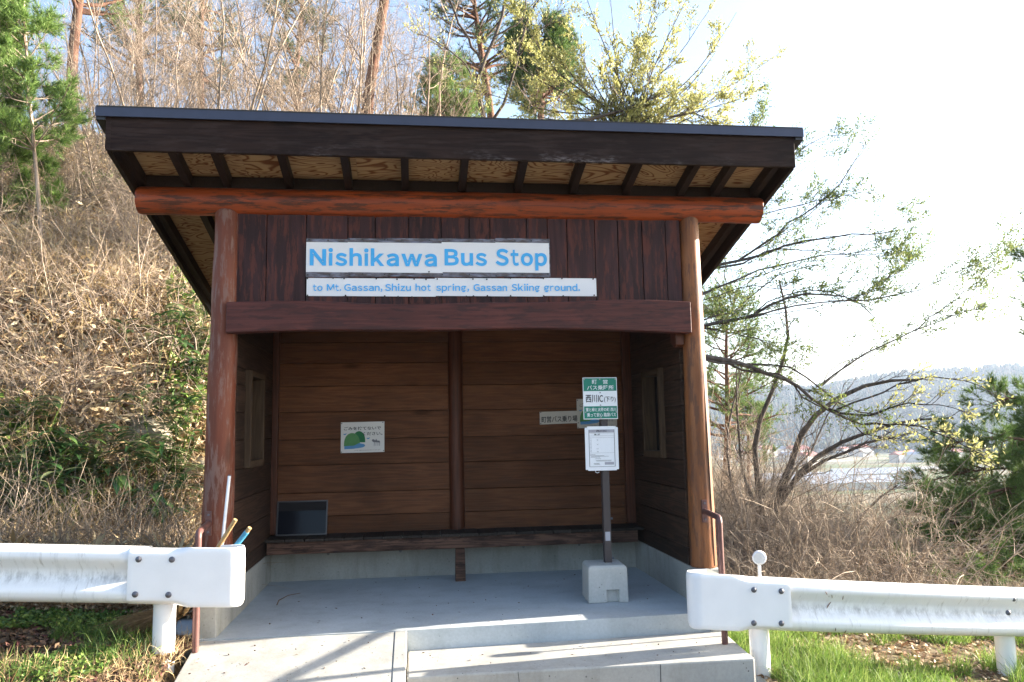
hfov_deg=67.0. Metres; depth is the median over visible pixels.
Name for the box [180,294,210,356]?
bamboo grass
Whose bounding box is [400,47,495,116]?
pine tree
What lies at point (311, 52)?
bare tree
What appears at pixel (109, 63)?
bare tree
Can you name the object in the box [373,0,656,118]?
bare tree
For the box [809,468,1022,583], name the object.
bare shrub
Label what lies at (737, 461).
bare shrub
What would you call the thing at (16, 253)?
bare shrub
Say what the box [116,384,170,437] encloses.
bamboo grass
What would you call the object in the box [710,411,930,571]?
bare shrub
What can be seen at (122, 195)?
bare shrub
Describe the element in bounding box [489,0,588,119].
pine tree
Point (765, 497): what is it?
bare shrub
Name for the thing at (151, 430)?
rock
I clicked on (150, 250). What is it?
bare shrub
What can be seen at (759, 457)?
bare shrub
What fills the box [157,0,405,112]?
bare tree
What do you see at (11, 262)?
bare shrub
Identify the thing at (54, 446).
bamboo grass
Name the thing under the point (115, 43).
bare tree
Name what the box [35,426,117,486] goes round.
bamboo grass
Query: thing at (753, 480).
bare shrub
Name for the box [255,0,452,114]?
bare tree
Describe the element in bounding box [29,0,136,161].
bare tree
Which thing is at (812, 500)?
bare shrub
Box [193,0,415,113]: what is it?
bare tree
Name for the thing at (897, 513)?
bare shrub
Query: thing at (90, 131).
bare tree
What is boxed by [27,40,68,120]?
bare tree
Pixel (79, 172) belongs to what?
bare shrub
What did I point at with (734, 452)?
bare shrub
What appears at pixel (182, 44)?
bare tree
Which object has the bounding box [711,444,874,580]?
bare shrub
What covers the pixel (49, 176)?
bare shrub
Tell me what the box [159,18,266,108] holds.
bare tree
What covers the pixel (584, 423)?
poster
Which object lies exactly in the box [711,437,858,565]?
bare shrub
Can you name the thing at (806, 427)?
bare tree
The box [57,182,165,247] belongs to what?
bare shrub
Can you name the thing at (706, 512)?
handrail
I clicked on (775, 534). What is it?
bare shrub
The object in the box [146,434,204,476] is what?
bamboo grass
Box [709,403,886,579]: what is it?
bare shrub
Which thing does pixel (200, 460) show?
rock
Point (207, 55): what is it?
bare tree
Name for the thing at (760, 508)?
bare shrub
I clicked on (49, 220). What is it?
bare shrub
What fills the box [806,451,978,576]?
bare shrub
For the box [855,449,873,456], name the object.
house
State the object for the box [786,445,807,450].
house
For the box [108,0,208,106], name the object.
bare tree
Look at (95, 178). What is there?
bare shrub
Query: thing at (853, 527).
bare shrub
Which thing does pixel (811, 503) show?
bare shrub
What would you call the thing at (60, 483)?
bamboo grass
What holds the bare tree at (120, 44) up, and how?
on the ground at (846, 460)
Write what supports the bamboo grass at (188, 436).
on the ground at (846, 460)
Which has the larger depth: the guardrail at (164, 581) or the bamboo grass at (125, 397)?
the bamboo grass at (125, 397)
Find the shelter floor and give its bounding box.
[175,567,709,664]
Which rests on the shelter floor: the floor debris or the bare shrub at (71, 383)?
the floor debris
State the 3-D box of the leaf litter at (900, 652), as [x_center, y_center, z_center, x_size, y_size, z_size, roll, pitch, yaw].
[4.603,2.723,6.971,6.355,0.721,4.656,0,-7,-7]
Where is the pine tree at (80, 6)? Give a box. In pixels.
[66,0,161,126]
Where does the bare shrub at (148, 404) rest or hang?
on the ground at (846, 460)
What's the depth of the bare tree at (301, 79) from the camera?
12.62 m
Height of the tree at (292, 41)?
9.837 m
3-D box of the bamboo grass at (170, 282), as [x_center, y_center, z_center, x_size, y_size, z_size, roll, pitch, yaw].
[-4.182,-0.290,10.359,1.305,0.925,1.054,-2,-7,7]
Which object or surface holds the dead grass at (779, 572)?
on the ground at (846, 460)
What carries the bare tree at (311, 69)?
on the ground at (846, 460)
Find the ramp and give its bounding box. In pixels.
[174,632,394,681]
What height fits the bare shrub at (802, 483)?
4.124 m
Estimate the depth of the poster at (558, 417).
7.55 m
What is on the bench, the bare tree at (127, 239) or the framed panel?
the framed panel
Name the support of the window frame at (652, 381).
in the bus shelter
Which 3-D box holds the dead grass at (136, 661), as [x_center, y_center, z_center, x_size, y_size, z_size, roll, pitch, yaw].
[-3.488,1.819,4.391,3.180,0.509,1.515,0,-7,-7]
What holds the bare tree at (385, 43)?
on the ground at (846, 460)
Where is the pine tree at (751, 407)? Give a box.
[720,373,779,486]
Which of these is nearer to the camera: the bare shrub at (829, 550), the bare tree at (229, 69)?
the bare shrub at (829, 550)
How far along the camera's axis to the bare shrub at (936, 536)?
11.47 m
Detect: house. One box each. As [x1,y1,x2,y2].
[758,445,776,456]
[776,446,786,452]
[778,451,791,462]
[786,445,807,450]
[796,451,818,465]
[847,444,869,455]
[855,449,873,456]
[888,451,905,462]
[902,451,922,461]
[946,448,965,457]
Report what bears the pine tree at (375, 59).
on the ground at (846, 460)
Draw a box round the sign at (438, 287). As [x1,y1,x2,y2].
[306,277,596,297]
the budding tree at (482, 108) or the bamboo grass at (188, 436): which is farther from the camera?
the budding tree at (482, 108)
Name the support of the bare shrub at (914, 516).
on the ground at (846, 460)
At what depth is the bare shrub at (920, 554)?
8.04 m
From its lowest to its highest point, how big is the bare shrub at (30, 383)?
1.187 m
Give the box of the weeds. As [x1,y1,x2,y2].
[0,125,210,531]
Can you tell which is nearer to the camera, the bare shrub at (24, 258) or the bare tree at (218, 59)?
the bare shrub at (24, 258)
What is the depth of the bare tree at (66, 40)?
18.14 m
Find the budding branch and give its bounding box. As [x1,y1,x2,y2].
[828,354,1014,477]
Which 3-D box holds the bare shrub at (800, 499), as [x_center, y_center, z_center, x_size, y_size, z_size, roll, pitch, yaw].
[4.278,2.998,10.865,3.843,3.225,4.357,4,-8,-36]
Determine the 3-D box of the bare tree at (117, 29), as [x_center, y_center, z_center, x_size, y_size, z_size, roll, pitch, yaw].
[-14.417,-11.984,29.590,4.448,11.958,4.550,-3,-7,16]
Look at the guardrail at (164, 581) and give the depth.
4.76 m
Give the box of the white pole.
[220,474,230,547]
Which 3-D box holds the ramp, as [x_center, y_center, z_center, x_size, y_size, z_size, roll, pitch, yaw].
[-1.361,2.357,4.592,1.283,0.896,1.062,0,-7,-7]
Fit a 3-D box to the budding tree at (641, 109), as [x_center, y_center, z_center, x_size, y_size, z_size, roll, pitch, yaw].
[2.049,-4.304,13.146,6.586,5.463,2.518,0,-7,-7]
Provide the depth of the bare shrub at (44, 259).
9.78 m
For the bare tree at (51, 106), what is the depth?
15.19 m
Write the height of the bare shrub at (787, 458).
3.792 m
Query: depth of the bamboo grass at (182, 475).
8.09 m
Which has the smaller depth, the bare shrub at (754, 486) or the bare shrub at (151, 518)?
the bare shrub at (151, 518)
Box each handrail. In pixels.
[192,511,211,652]
[701,500,727,644]
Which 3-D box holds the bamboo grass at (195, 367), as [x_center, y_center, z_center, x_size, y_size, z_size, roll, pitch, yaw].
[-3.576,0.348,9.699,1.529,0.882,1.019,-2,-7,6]
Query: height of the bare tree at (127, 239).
3.325 m
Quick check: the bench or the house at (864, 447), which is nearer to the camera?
the bench
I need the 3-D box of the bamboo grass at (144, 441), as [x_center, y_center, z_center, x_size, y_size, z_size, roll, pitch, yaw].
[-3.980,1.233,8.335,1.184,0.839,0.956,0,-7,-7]
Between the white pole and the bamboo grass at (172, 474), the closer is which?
the white pole
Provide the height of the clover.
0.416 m
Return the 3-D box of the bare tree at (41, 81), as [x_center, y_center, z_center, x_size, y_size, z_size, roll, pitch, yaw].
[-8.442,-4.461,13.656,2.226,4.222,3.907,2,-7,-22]
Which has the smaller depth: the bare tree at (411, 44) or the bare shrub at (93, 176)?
the bare shrub at (93, 176)
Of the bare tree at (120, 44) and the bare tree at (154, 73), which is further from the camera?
the bare tree at (120, 44)
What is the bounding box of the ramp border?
[392,631,406,681]
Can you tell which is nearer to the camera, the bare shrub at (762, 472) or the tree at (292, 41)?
the bare shrub at (762, 472)
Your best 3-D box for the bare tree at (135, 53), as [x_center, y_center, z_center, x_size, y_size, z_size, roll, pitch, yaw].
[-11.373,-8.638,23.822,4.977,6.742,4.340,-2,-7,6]
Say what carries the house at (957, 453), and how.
on the ground at (846, 460)
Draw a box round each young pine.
[0,0,79,172]
[0,0,95,244]
[0,133,70,229]
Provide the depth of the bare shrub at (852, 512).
10.66 m
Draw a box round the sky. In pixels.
[1,0,1023,389]
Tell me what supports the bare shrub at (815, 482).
on the ground at (846, 460)
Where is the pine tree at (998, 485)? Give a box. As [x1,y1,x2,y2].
[969,401,1023,586]
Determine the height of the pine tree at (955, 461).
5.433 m
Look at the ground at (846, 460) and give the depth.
9.27 m
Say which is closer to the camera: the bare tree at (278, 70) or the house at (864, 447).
the bare tree at (278, 70)
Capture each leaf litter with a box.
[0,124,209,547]
[0,608,191,681]
[734,632,1023,681]
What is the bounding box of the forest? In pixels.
[708,361,1023,455]
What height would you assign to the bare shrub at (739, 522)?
3.453 m
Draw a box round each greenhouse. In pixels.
[752,471,848,485]
[799,475,906,490]
[830,467,921,478]
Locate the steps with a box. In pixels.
[407,632,755,681]
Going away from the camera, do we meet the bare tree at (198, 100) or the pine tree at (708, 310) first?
the bare tree at (198, 100)
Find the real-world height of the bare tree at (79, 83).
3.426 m
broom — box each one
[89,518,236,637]
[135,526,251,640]
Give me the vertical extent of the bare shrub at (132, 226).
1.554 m
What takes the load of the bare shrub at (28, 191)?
on the ground at (846, 460)
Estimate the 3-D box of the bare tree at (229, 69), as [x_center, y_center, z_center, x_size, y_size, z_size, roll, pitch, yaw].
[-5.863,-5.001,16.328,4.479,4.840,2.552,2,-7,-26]
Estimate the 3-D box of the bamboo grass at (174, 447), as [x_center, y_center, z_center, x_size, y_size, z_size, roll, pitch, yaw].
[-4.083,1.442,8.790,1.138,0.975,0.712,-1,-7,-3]
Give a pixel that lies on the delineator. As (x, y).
(759, 558)
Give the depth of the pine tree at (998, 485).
10.32 m
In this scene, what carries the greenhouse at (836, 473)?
on the ground at (846, 460)
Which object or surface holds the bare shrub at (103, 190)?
on the ground at (846, 460)
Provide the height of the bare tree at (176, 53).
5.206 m
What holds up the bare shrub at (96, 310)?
on the ground at (846, 460)
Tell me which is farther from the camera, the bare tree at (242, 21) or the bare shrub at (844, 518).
the bare tree at (242, 21)
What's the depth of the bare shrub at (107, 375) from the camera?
8.74 m
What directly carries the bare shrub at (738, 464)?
on the ground at (846, 460)
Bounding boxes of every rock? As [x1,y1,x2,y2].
[122,414,175,454]
[180,456,204,479]
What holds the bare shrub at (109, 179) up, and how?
on the ground at (846, 460)
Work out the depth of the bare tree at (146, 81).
16.15 m
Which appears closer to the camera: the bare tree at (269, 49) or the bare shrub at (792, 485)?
the bare shrub at (792, 485)
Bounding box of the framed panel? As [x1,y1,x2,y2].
[276,500,327,535]
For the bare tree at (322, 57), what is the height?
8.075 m
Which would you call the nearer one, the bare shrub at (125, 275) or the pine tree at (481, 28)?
the bare shrub at (125, 275)
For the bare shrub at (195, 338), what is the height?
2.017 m
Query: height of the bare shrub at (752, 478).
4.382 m
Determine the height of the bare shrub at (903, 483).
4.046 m
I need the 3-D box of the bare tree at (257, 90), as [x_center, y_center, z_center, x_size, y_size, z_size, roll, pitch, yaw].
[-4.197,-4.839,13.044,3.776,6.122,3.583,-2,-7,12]
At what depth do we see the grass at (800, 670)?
5.49 m
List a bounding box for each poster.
[341,421,383,452]
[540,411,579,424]
[577,399,616,427]
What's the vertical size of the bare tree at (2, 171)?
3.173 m
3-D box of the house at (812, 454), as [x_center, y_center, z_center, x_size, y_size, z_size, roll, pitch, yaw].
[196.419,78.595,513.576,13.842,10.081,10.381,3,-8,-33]
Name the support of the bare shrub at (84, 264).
on the ground at (846, 460)
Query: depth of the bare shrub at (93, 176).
12.54 m
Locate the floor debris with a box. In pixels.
[188,574,705,680]
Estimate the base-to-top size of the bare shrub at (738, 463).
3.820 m
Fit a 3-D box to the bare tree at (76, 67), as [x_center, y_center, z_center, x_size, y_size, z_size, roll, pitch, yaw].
[-9.867,-5.628,17.071,2.663,3.607,2.322,4,-8,-37]
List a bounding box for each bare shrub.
[0,149,119,208]
[0,157,99,218]
[0,186,90,278]
[0,197,141,316]
[0,207,97,315]
[0,218,100,291]
[0,223,103,265]
[0,303,102,392]
[0,327,120,409]
[0,448,71,519]
[1,197,178,366]
[1,336,161,416]
[4,140,128,211]
[6,189,165,252]
[6,304,165,401]
[8,437,158,531]
[10,163,74,184]
[24,213,161,270]
[26,236,185,322]
[28,124,131,207]
[30,139,125,202]
[45,363,181,446]
[45,483,202,544]
[47,218,180,291]
[51,236,170,304]
[52,157,123,198]
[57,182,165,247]
[59,191,148,236]
[60,209,209,365]
[62,206,169,263]
[68,160,134,200]
[70,158,140,218]
[76,157,132,207]
[82,166,129,205]
[85,165,132,216]
[86,204,198,309]
[88,453,197,531]
[92,196,167,252]
[108,183,131,200]
[116,296,210,353]
[708,405,778,501]
[709,385,818,572]
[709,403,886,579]
[710,384,891,507]
[710,396,953,578]
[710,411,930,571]
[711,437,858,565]
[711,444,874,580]
[711,447,851,573]
[712,380,896,578]
[712,392,809,528]
[712,422,842,520]
[712,425,833,523]
[713,408,995,580]
[713,432,841,569]
[713,433,838,572]
[713,436,955,573]
[713,446,977,582]
[714,406,931,549]
[714,427,816,531]
[715,404,965,578]
[715,417,1023,586]
[715,423,802,517]
[715,446,873,579]
[715,446,952,581]
[715,451,861,544]
[715,454,919,581]
[716,398,959,576]
[717,437,950,577]
[717,438,985,585]
[717,450,1011,583]
[727,447,1007,583]
[730,436,882,518]
[738,454,1023,585]
[745,443,1023,585]
[749,454,938,581]
[750,475,997,578]
[756,452,1005,581]
[758,435,876,542]
[772,450,918,546]
[772,461,998,574]
[775,444,928,561]
[785,461,988,582]
[795,449,1005,576]
[801,435,974,560]
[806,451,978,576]
[809,456,993,581]
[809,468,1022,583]
[813,459,972,577]
[816,456,1001,580]
[822,473,1011,586]
[827,457,1018,585]
[851,464,992,585]
[853,453,952,553]
[859,475,1020,586]
[860,466,961,562]
[906,480,1014,586]
[918,509,1018,584]
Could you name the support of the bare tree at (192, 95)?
on the ground at (846, 460)
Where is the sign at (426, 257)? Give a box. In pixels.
[306,238,549,276]
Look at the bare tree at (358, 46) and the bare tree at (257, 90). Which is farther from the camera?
the bare tree at (358, 46)
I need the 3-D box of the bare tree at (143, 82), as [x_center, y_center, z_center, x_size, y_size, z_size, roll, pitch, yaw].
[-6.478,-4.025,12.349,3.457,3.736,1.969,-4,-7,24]
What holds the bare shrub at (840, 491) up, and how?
on the ground at (846, 460)
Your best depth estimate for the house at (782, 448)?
664.88 m
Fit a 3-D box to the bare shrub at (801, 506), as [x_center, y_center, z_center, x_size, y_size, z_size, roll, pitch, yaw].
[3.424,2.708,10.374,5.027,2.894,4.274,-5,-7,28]
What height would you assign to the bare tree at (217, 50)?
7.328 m
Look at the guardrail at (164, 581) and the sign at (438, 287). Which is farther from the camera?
the sign at (438, 287)
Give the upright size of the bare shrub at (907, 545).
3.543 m
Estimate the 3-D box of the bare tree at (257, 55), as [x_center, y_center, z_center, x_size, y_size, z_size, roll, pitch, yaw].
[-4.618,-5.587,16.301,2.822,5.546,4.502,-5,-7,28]
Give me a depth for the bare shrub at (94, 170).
12.16 m
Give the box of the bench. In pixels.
[265,523,643,581]
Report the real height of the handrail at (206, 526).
0.895 m
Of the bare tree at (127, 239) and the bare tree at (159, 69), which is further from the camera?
the bare tree at (159, 69)
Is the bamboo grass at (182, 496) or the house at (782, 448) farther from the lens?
the house at (782, 448)
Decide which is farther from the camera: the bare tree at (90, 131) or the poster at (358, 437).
the bare tree at (90, 131)
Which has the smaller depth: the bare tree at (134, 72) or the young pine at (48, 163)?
the young pine at (48, 163)
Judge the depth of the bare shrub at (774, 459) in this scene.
15.21 m
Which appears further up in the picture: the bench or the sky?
the sky
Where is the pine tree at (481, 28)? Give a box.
[420,0,527,117]
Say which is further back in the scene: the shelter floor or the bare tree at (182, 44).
the bare tree at (182, 44)
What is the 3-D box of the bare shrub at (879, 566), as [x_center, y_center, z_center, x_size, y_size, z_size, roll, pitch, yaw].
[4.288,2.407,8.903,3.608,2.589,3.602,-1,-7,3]
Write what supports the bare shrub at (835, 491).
on the ground at (846, 460)
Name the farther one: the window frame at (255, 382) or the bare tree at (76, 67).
the bare tree at (76, 67)
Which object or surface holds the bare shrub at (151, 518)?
on the ground at (846, 460)
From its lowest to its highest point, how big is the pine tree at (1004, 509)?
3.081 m
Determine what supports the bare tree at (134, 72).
on the ground at (846, 460)
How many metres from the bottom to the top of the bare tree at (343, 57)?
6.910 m
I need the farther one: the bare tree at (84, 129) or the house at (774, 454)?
the house at (774, 454)
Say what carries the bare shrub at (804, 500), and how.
on the ground at (846, 460)
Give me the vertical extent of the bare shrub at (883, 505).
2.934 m
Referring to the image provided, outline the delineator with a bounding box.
[752,550,765,575]
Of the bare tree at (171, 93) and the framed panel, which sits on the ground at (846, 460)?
the bare tree at (171, 93)
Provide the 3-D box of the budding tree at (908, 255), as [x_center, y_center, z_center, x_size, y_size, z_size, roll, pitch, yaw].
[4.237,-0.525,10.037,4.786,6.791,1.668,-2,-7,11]
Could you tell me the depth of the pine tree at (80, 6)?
20.86 m
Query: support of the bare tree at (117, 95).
on the ground at (846, 460)
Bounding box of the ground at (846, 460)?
[0,160,1023,681]
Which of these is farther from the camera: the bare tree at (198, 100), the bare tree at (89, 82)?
the bare tree at (89, 82)
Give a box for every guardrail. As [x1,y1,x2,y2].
[0,543,244,672]
[686,569,1023,681]
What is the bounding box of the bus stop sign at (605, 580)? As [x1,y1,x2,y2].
[582,377,628,602]
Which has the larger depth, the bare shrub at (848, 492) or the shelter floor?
the bare shrub at (848, 492)
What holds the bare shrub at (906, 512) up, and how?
on the ground at (846, 460)
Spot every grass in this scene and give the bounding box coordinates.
[0,395,102,472]
[0,440,92,508]
[0,441,122,484]
[0,454,89,511]
[0,455,93,527]
[0,608,182,681]
[0,625,201,681]
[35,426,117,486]
[42,444,166,496]
[55,462,109,509]
[61,424,137,512]
[64,449,199,527]
[77,417,194,489]
[101,303,210,392]
[101,390,172,427]
[102,390,206,481]
[109,467,203,530]
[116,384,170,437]
[128,449,203,496]
[135,460,203,518]
[141,333,208,395]
[141,425,203,495]
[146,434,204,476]
[151,479,202,521]
[159,280,202,346]
[160,396,206,464]
[165,334,209,402]
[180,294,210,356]
[717,545,1023,586]
[728,629,1023,681]
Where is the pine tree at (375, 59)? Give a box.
[362,0,388,113]
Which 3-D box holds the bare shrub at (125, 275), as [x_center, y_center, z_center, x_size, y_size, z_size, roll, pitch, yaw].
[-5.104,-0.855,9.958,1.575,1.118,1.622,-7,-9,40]
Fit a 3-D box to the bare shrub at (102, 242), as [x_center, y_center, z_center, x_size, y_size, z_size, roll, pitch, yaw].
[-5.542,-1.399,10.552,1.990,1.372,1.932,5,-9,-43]
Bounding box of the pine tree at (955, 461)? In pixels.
[857,231,1023,586]
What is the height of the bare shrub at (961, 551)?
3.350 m
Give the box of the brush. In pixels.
[0,106,293,589]
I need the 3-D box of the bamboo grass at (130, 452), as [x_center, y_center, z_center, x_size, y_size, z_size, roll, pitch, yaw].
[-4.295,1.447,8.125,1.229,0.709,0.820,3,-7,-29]
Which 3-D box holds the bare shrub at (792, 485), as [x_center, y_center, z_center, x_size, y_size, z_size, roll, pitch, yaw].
[3.864,2.348,10.474,4.358,3.225,3.844,1,-7,-16]
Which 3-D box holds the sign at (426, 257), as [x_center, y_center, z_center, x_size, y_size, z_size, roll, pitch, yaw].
[-0.631,-0.646,5.977,1.876,0.319,0.008,0,-7,-7]
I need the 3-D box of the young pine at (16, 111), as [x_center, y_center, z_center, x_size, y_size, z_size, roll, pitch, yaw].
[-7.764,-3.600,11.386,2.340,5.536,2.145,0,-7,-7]
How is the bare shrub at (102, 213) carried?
on the ground at (846, 460)
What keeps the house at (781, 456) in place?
on the ground at (846, 460)
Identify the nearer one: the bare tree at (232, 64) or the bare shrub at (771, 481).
the bare shrub at (771, 481)
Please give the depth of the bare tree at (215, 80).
15.91 m
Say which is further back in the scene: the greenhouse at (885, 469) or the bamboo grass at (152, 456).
the greenhouse at (885, 469)
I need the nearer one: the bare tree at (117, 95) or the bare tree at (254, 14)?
the bare tree at (117, 95)
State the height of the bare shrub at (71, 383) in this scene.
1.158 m
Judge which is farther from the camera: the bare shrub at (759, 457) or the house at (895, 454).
the house at (895, 454)
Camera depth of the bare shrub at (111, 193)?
12.07 m
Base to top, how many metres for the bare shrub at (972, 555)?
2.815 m
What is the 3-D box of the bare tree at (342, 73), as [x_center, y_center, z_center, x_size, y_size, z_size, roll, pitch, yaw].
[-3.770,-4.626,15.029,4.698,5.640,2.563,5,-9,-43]
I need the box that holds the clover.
[0,606,151,681]
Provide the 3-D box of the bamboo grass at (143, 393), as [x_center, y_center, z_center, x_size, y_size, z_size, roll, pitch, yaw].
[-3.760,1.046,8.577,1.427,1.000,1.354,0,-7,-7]
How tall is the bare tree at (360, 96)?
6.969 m
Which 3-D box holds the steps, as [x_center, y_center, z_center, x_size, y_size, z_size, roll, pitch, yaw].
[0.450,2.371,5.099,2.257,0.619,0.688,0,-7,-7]
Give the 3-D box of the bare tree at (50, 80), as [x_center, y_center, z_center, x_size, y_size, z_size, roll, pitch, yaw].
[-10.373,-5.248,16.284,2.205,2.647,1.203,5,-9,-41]
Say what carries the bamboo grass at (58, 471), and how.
on the ground at (846, 460)
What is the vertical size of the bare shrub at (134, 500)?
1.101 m
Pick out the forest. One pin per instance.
(1007, 369)
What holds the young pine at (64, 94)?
on the ground at (846, 460)
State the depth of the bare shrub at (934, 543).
11.37 m
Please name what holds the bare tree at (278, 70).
on the ground at (846, 460)
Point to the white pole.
(226, 503)
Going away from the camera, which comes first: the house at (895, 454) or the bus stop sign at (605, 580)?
the bus stop sign at (605, 580)
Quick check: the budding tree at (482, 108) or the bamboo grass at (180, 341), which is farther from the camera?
the budding tree at (482, 108)
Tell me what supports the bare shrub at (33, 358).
on the ground at (846, 460)
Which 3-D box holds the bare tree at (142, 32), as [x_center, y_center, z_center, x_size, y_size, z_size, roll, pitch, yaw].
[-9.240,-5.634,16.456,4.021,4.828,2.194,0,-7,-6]
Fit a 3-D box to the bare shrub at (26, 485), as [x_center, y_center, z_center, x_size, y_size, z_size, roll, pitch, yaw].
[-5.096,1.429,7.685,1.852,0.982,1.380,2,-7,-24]
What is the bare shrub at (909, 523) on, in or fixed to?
on the ground at (846, 460)
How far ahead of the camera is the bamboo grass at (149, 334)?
9.49 m
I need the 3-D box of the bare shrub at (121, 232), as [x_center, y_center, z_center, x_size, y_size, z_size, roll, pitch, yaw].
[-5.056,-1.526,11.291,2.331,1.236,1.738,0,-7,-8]
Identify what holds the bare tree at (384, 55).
on the ground at (846, 460)
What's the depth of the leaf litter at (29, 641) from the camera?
4.76 m
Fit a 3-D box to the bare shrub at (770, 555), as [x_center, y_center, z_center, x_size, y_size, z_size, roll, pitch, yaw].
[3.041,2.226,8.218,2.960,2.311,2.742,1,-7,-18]
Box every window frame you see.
[244,370,265,467]
[640,367,666,457]
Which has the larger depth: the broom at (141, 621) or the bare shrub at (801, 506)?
the bare shrub at (801, 506)
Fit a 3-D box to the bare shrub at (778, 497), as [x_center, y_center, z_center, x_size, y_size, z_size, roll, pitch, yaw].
[3.150,2.149,9.819,4.309,2.876,3.988,0,-7,-12]
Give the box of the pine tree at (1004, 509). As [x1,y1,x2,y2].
[897,420,1023,585]
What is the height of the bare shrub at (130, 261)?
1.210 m
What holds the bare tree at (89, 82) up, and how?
on the ground at (846, 460)
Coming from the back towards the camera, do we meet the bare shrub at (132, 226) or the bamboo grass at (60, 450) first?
the bare shrub at (132, 226)
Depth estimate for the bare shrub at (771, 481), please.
10.39 m
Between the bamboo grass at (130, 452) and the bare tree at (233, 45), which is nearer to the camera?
the bamboo grass at (130, 452)
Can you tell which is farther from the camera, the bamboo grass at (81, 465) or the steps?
the bamboo grass at (81, 465)
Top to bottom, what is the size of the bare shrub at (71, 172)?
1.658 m
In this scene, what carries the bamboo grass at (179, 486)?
on the ground at (846, 460)
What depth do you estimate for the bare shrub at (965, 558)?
11.01 m
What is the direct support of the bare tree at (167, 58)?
on the ground at (846, 460)
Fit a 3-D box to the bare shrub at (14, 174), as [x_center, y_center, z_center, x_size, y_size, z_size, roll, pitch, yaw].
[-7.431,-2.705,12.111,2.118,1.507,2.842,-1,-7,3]
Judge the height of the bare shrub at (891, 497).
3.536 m
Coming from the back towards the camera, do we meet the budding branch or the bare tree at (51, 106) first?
the bare tree at (51, 106)
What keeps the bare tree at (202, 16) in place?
on the ground at (846, 460)
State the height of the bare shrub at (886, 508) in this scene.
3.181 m
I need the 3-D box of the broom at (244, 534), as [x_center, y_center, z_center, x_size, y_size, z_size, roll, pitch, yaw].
[-2.148,1.626,5.167,1.044,0.801,0.233,-3,-7,15]
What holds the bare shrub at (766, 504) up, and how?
on the ground at (846, 460)
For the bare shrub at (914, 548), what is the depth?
13.51 m
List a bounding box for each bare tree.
[0,38,87,179]
[0,50,26,214]
[4,1,90,156]
[18,60,91,142]
[22,24,119,137]
[24,0,165,156]
[24,6,119,137]
[24,56,82,157]
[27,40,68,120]
[28,0,189,135]
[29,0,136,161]
[35,0,239,114]
[36,0,139,153]
[40,37,77,142]
[45,0,213,198]
[49,5,203,129]
[50,0,177,132]
[52,61,118,174]
[66,0,199,105]
[68,0,177,180]
[78,79,193,303]
[80,24,225,106]
[84,0,216,107]
[92,0,230,107]
[99,51,247,146]
[100,0,302,110]
[103,25,235,108]
[107,4,207,106]
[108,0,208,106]
[109,0,282,108]
[115,0,235,107]
[118,31,174,106]
[130,0,250,107]
[130,0,340,110]
[141,0,331,110]
[141,78,200,107]
[145,0,299,108]
[145,0,349,109]
[149,0,261,109]
[152,12,299,108]
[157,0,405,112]
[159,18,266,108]
[165,26,278,108]
[170,75,223,107]
[190,0,318,109]
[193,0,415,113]
[205,0,429,114]
[209,0,349,111]
[225,1,446,114]
[226,0,339,111]
[230,0,408,112]
[230,0,409,113]
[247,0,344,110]
[247,38,449,115]
[252,0,442,114]
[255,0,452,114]
[270,2,366,112]
[274,0,452,114]
[283,0,461,112]
[286,0,465,114]
[338,1,460,114]
[353,0,543,116]
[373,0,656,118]
[709,279,967,549]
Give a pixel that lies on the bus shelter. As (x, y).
(645, 225)
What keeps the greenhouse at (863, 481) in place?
on the ground at (846, 460)
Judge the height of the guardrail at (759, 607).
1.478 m
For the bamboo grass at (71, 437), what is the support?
on the ground at (846, 460)
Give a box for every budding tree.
[402,0,588,117]
[439,0,789,124]
[702,66,1023,435]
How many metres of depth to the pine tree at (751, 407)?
41.31 m
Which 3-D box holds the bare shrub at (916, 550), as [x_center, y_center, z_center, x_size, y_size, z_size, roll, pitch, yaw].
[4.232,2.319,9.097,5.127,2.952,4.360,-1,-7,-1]
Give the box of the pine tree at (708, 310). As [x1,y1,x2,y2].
[702,278,788,481]
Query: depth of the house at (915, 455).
527.49 m
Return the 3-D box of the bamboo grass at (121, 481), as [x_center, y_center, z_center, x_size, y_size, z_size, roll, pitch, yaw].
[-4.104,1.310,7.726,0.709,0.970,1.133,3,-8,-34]
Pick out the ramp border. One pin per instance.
(399, 670)
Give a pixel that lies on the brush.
(116, 516)
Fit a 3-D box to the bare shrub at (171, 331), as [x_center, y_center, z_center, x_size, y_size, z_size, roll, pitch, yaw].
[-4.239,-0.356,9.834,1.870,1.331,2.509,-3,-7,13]
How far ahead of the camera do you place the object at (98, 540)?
9.23 m
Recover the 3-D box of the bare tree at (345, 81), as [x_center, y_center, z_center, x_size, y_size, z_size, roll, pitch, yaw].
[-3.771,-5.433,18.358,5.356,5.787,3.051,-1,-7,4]
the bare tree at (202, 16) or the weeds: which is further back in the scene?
the bare tree at (202, 16)
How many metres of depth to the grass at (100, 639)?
4.80 m
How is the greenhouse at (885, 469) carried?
on the ground at (846, 460)
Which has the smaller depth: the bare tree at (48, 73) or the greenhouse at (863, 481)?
the bare tree at (48, 73)
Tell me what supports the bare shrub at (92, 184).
on the ground at (846, 460)
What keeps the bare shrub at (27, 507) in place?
on the ground at (846, 460)
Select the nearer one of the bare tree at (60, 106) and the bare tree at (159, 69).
the bare tree at (60, 106)
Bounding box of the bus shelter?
[95,105,803,638]
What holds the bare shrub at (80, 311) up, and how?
on the ground at (846, 460)

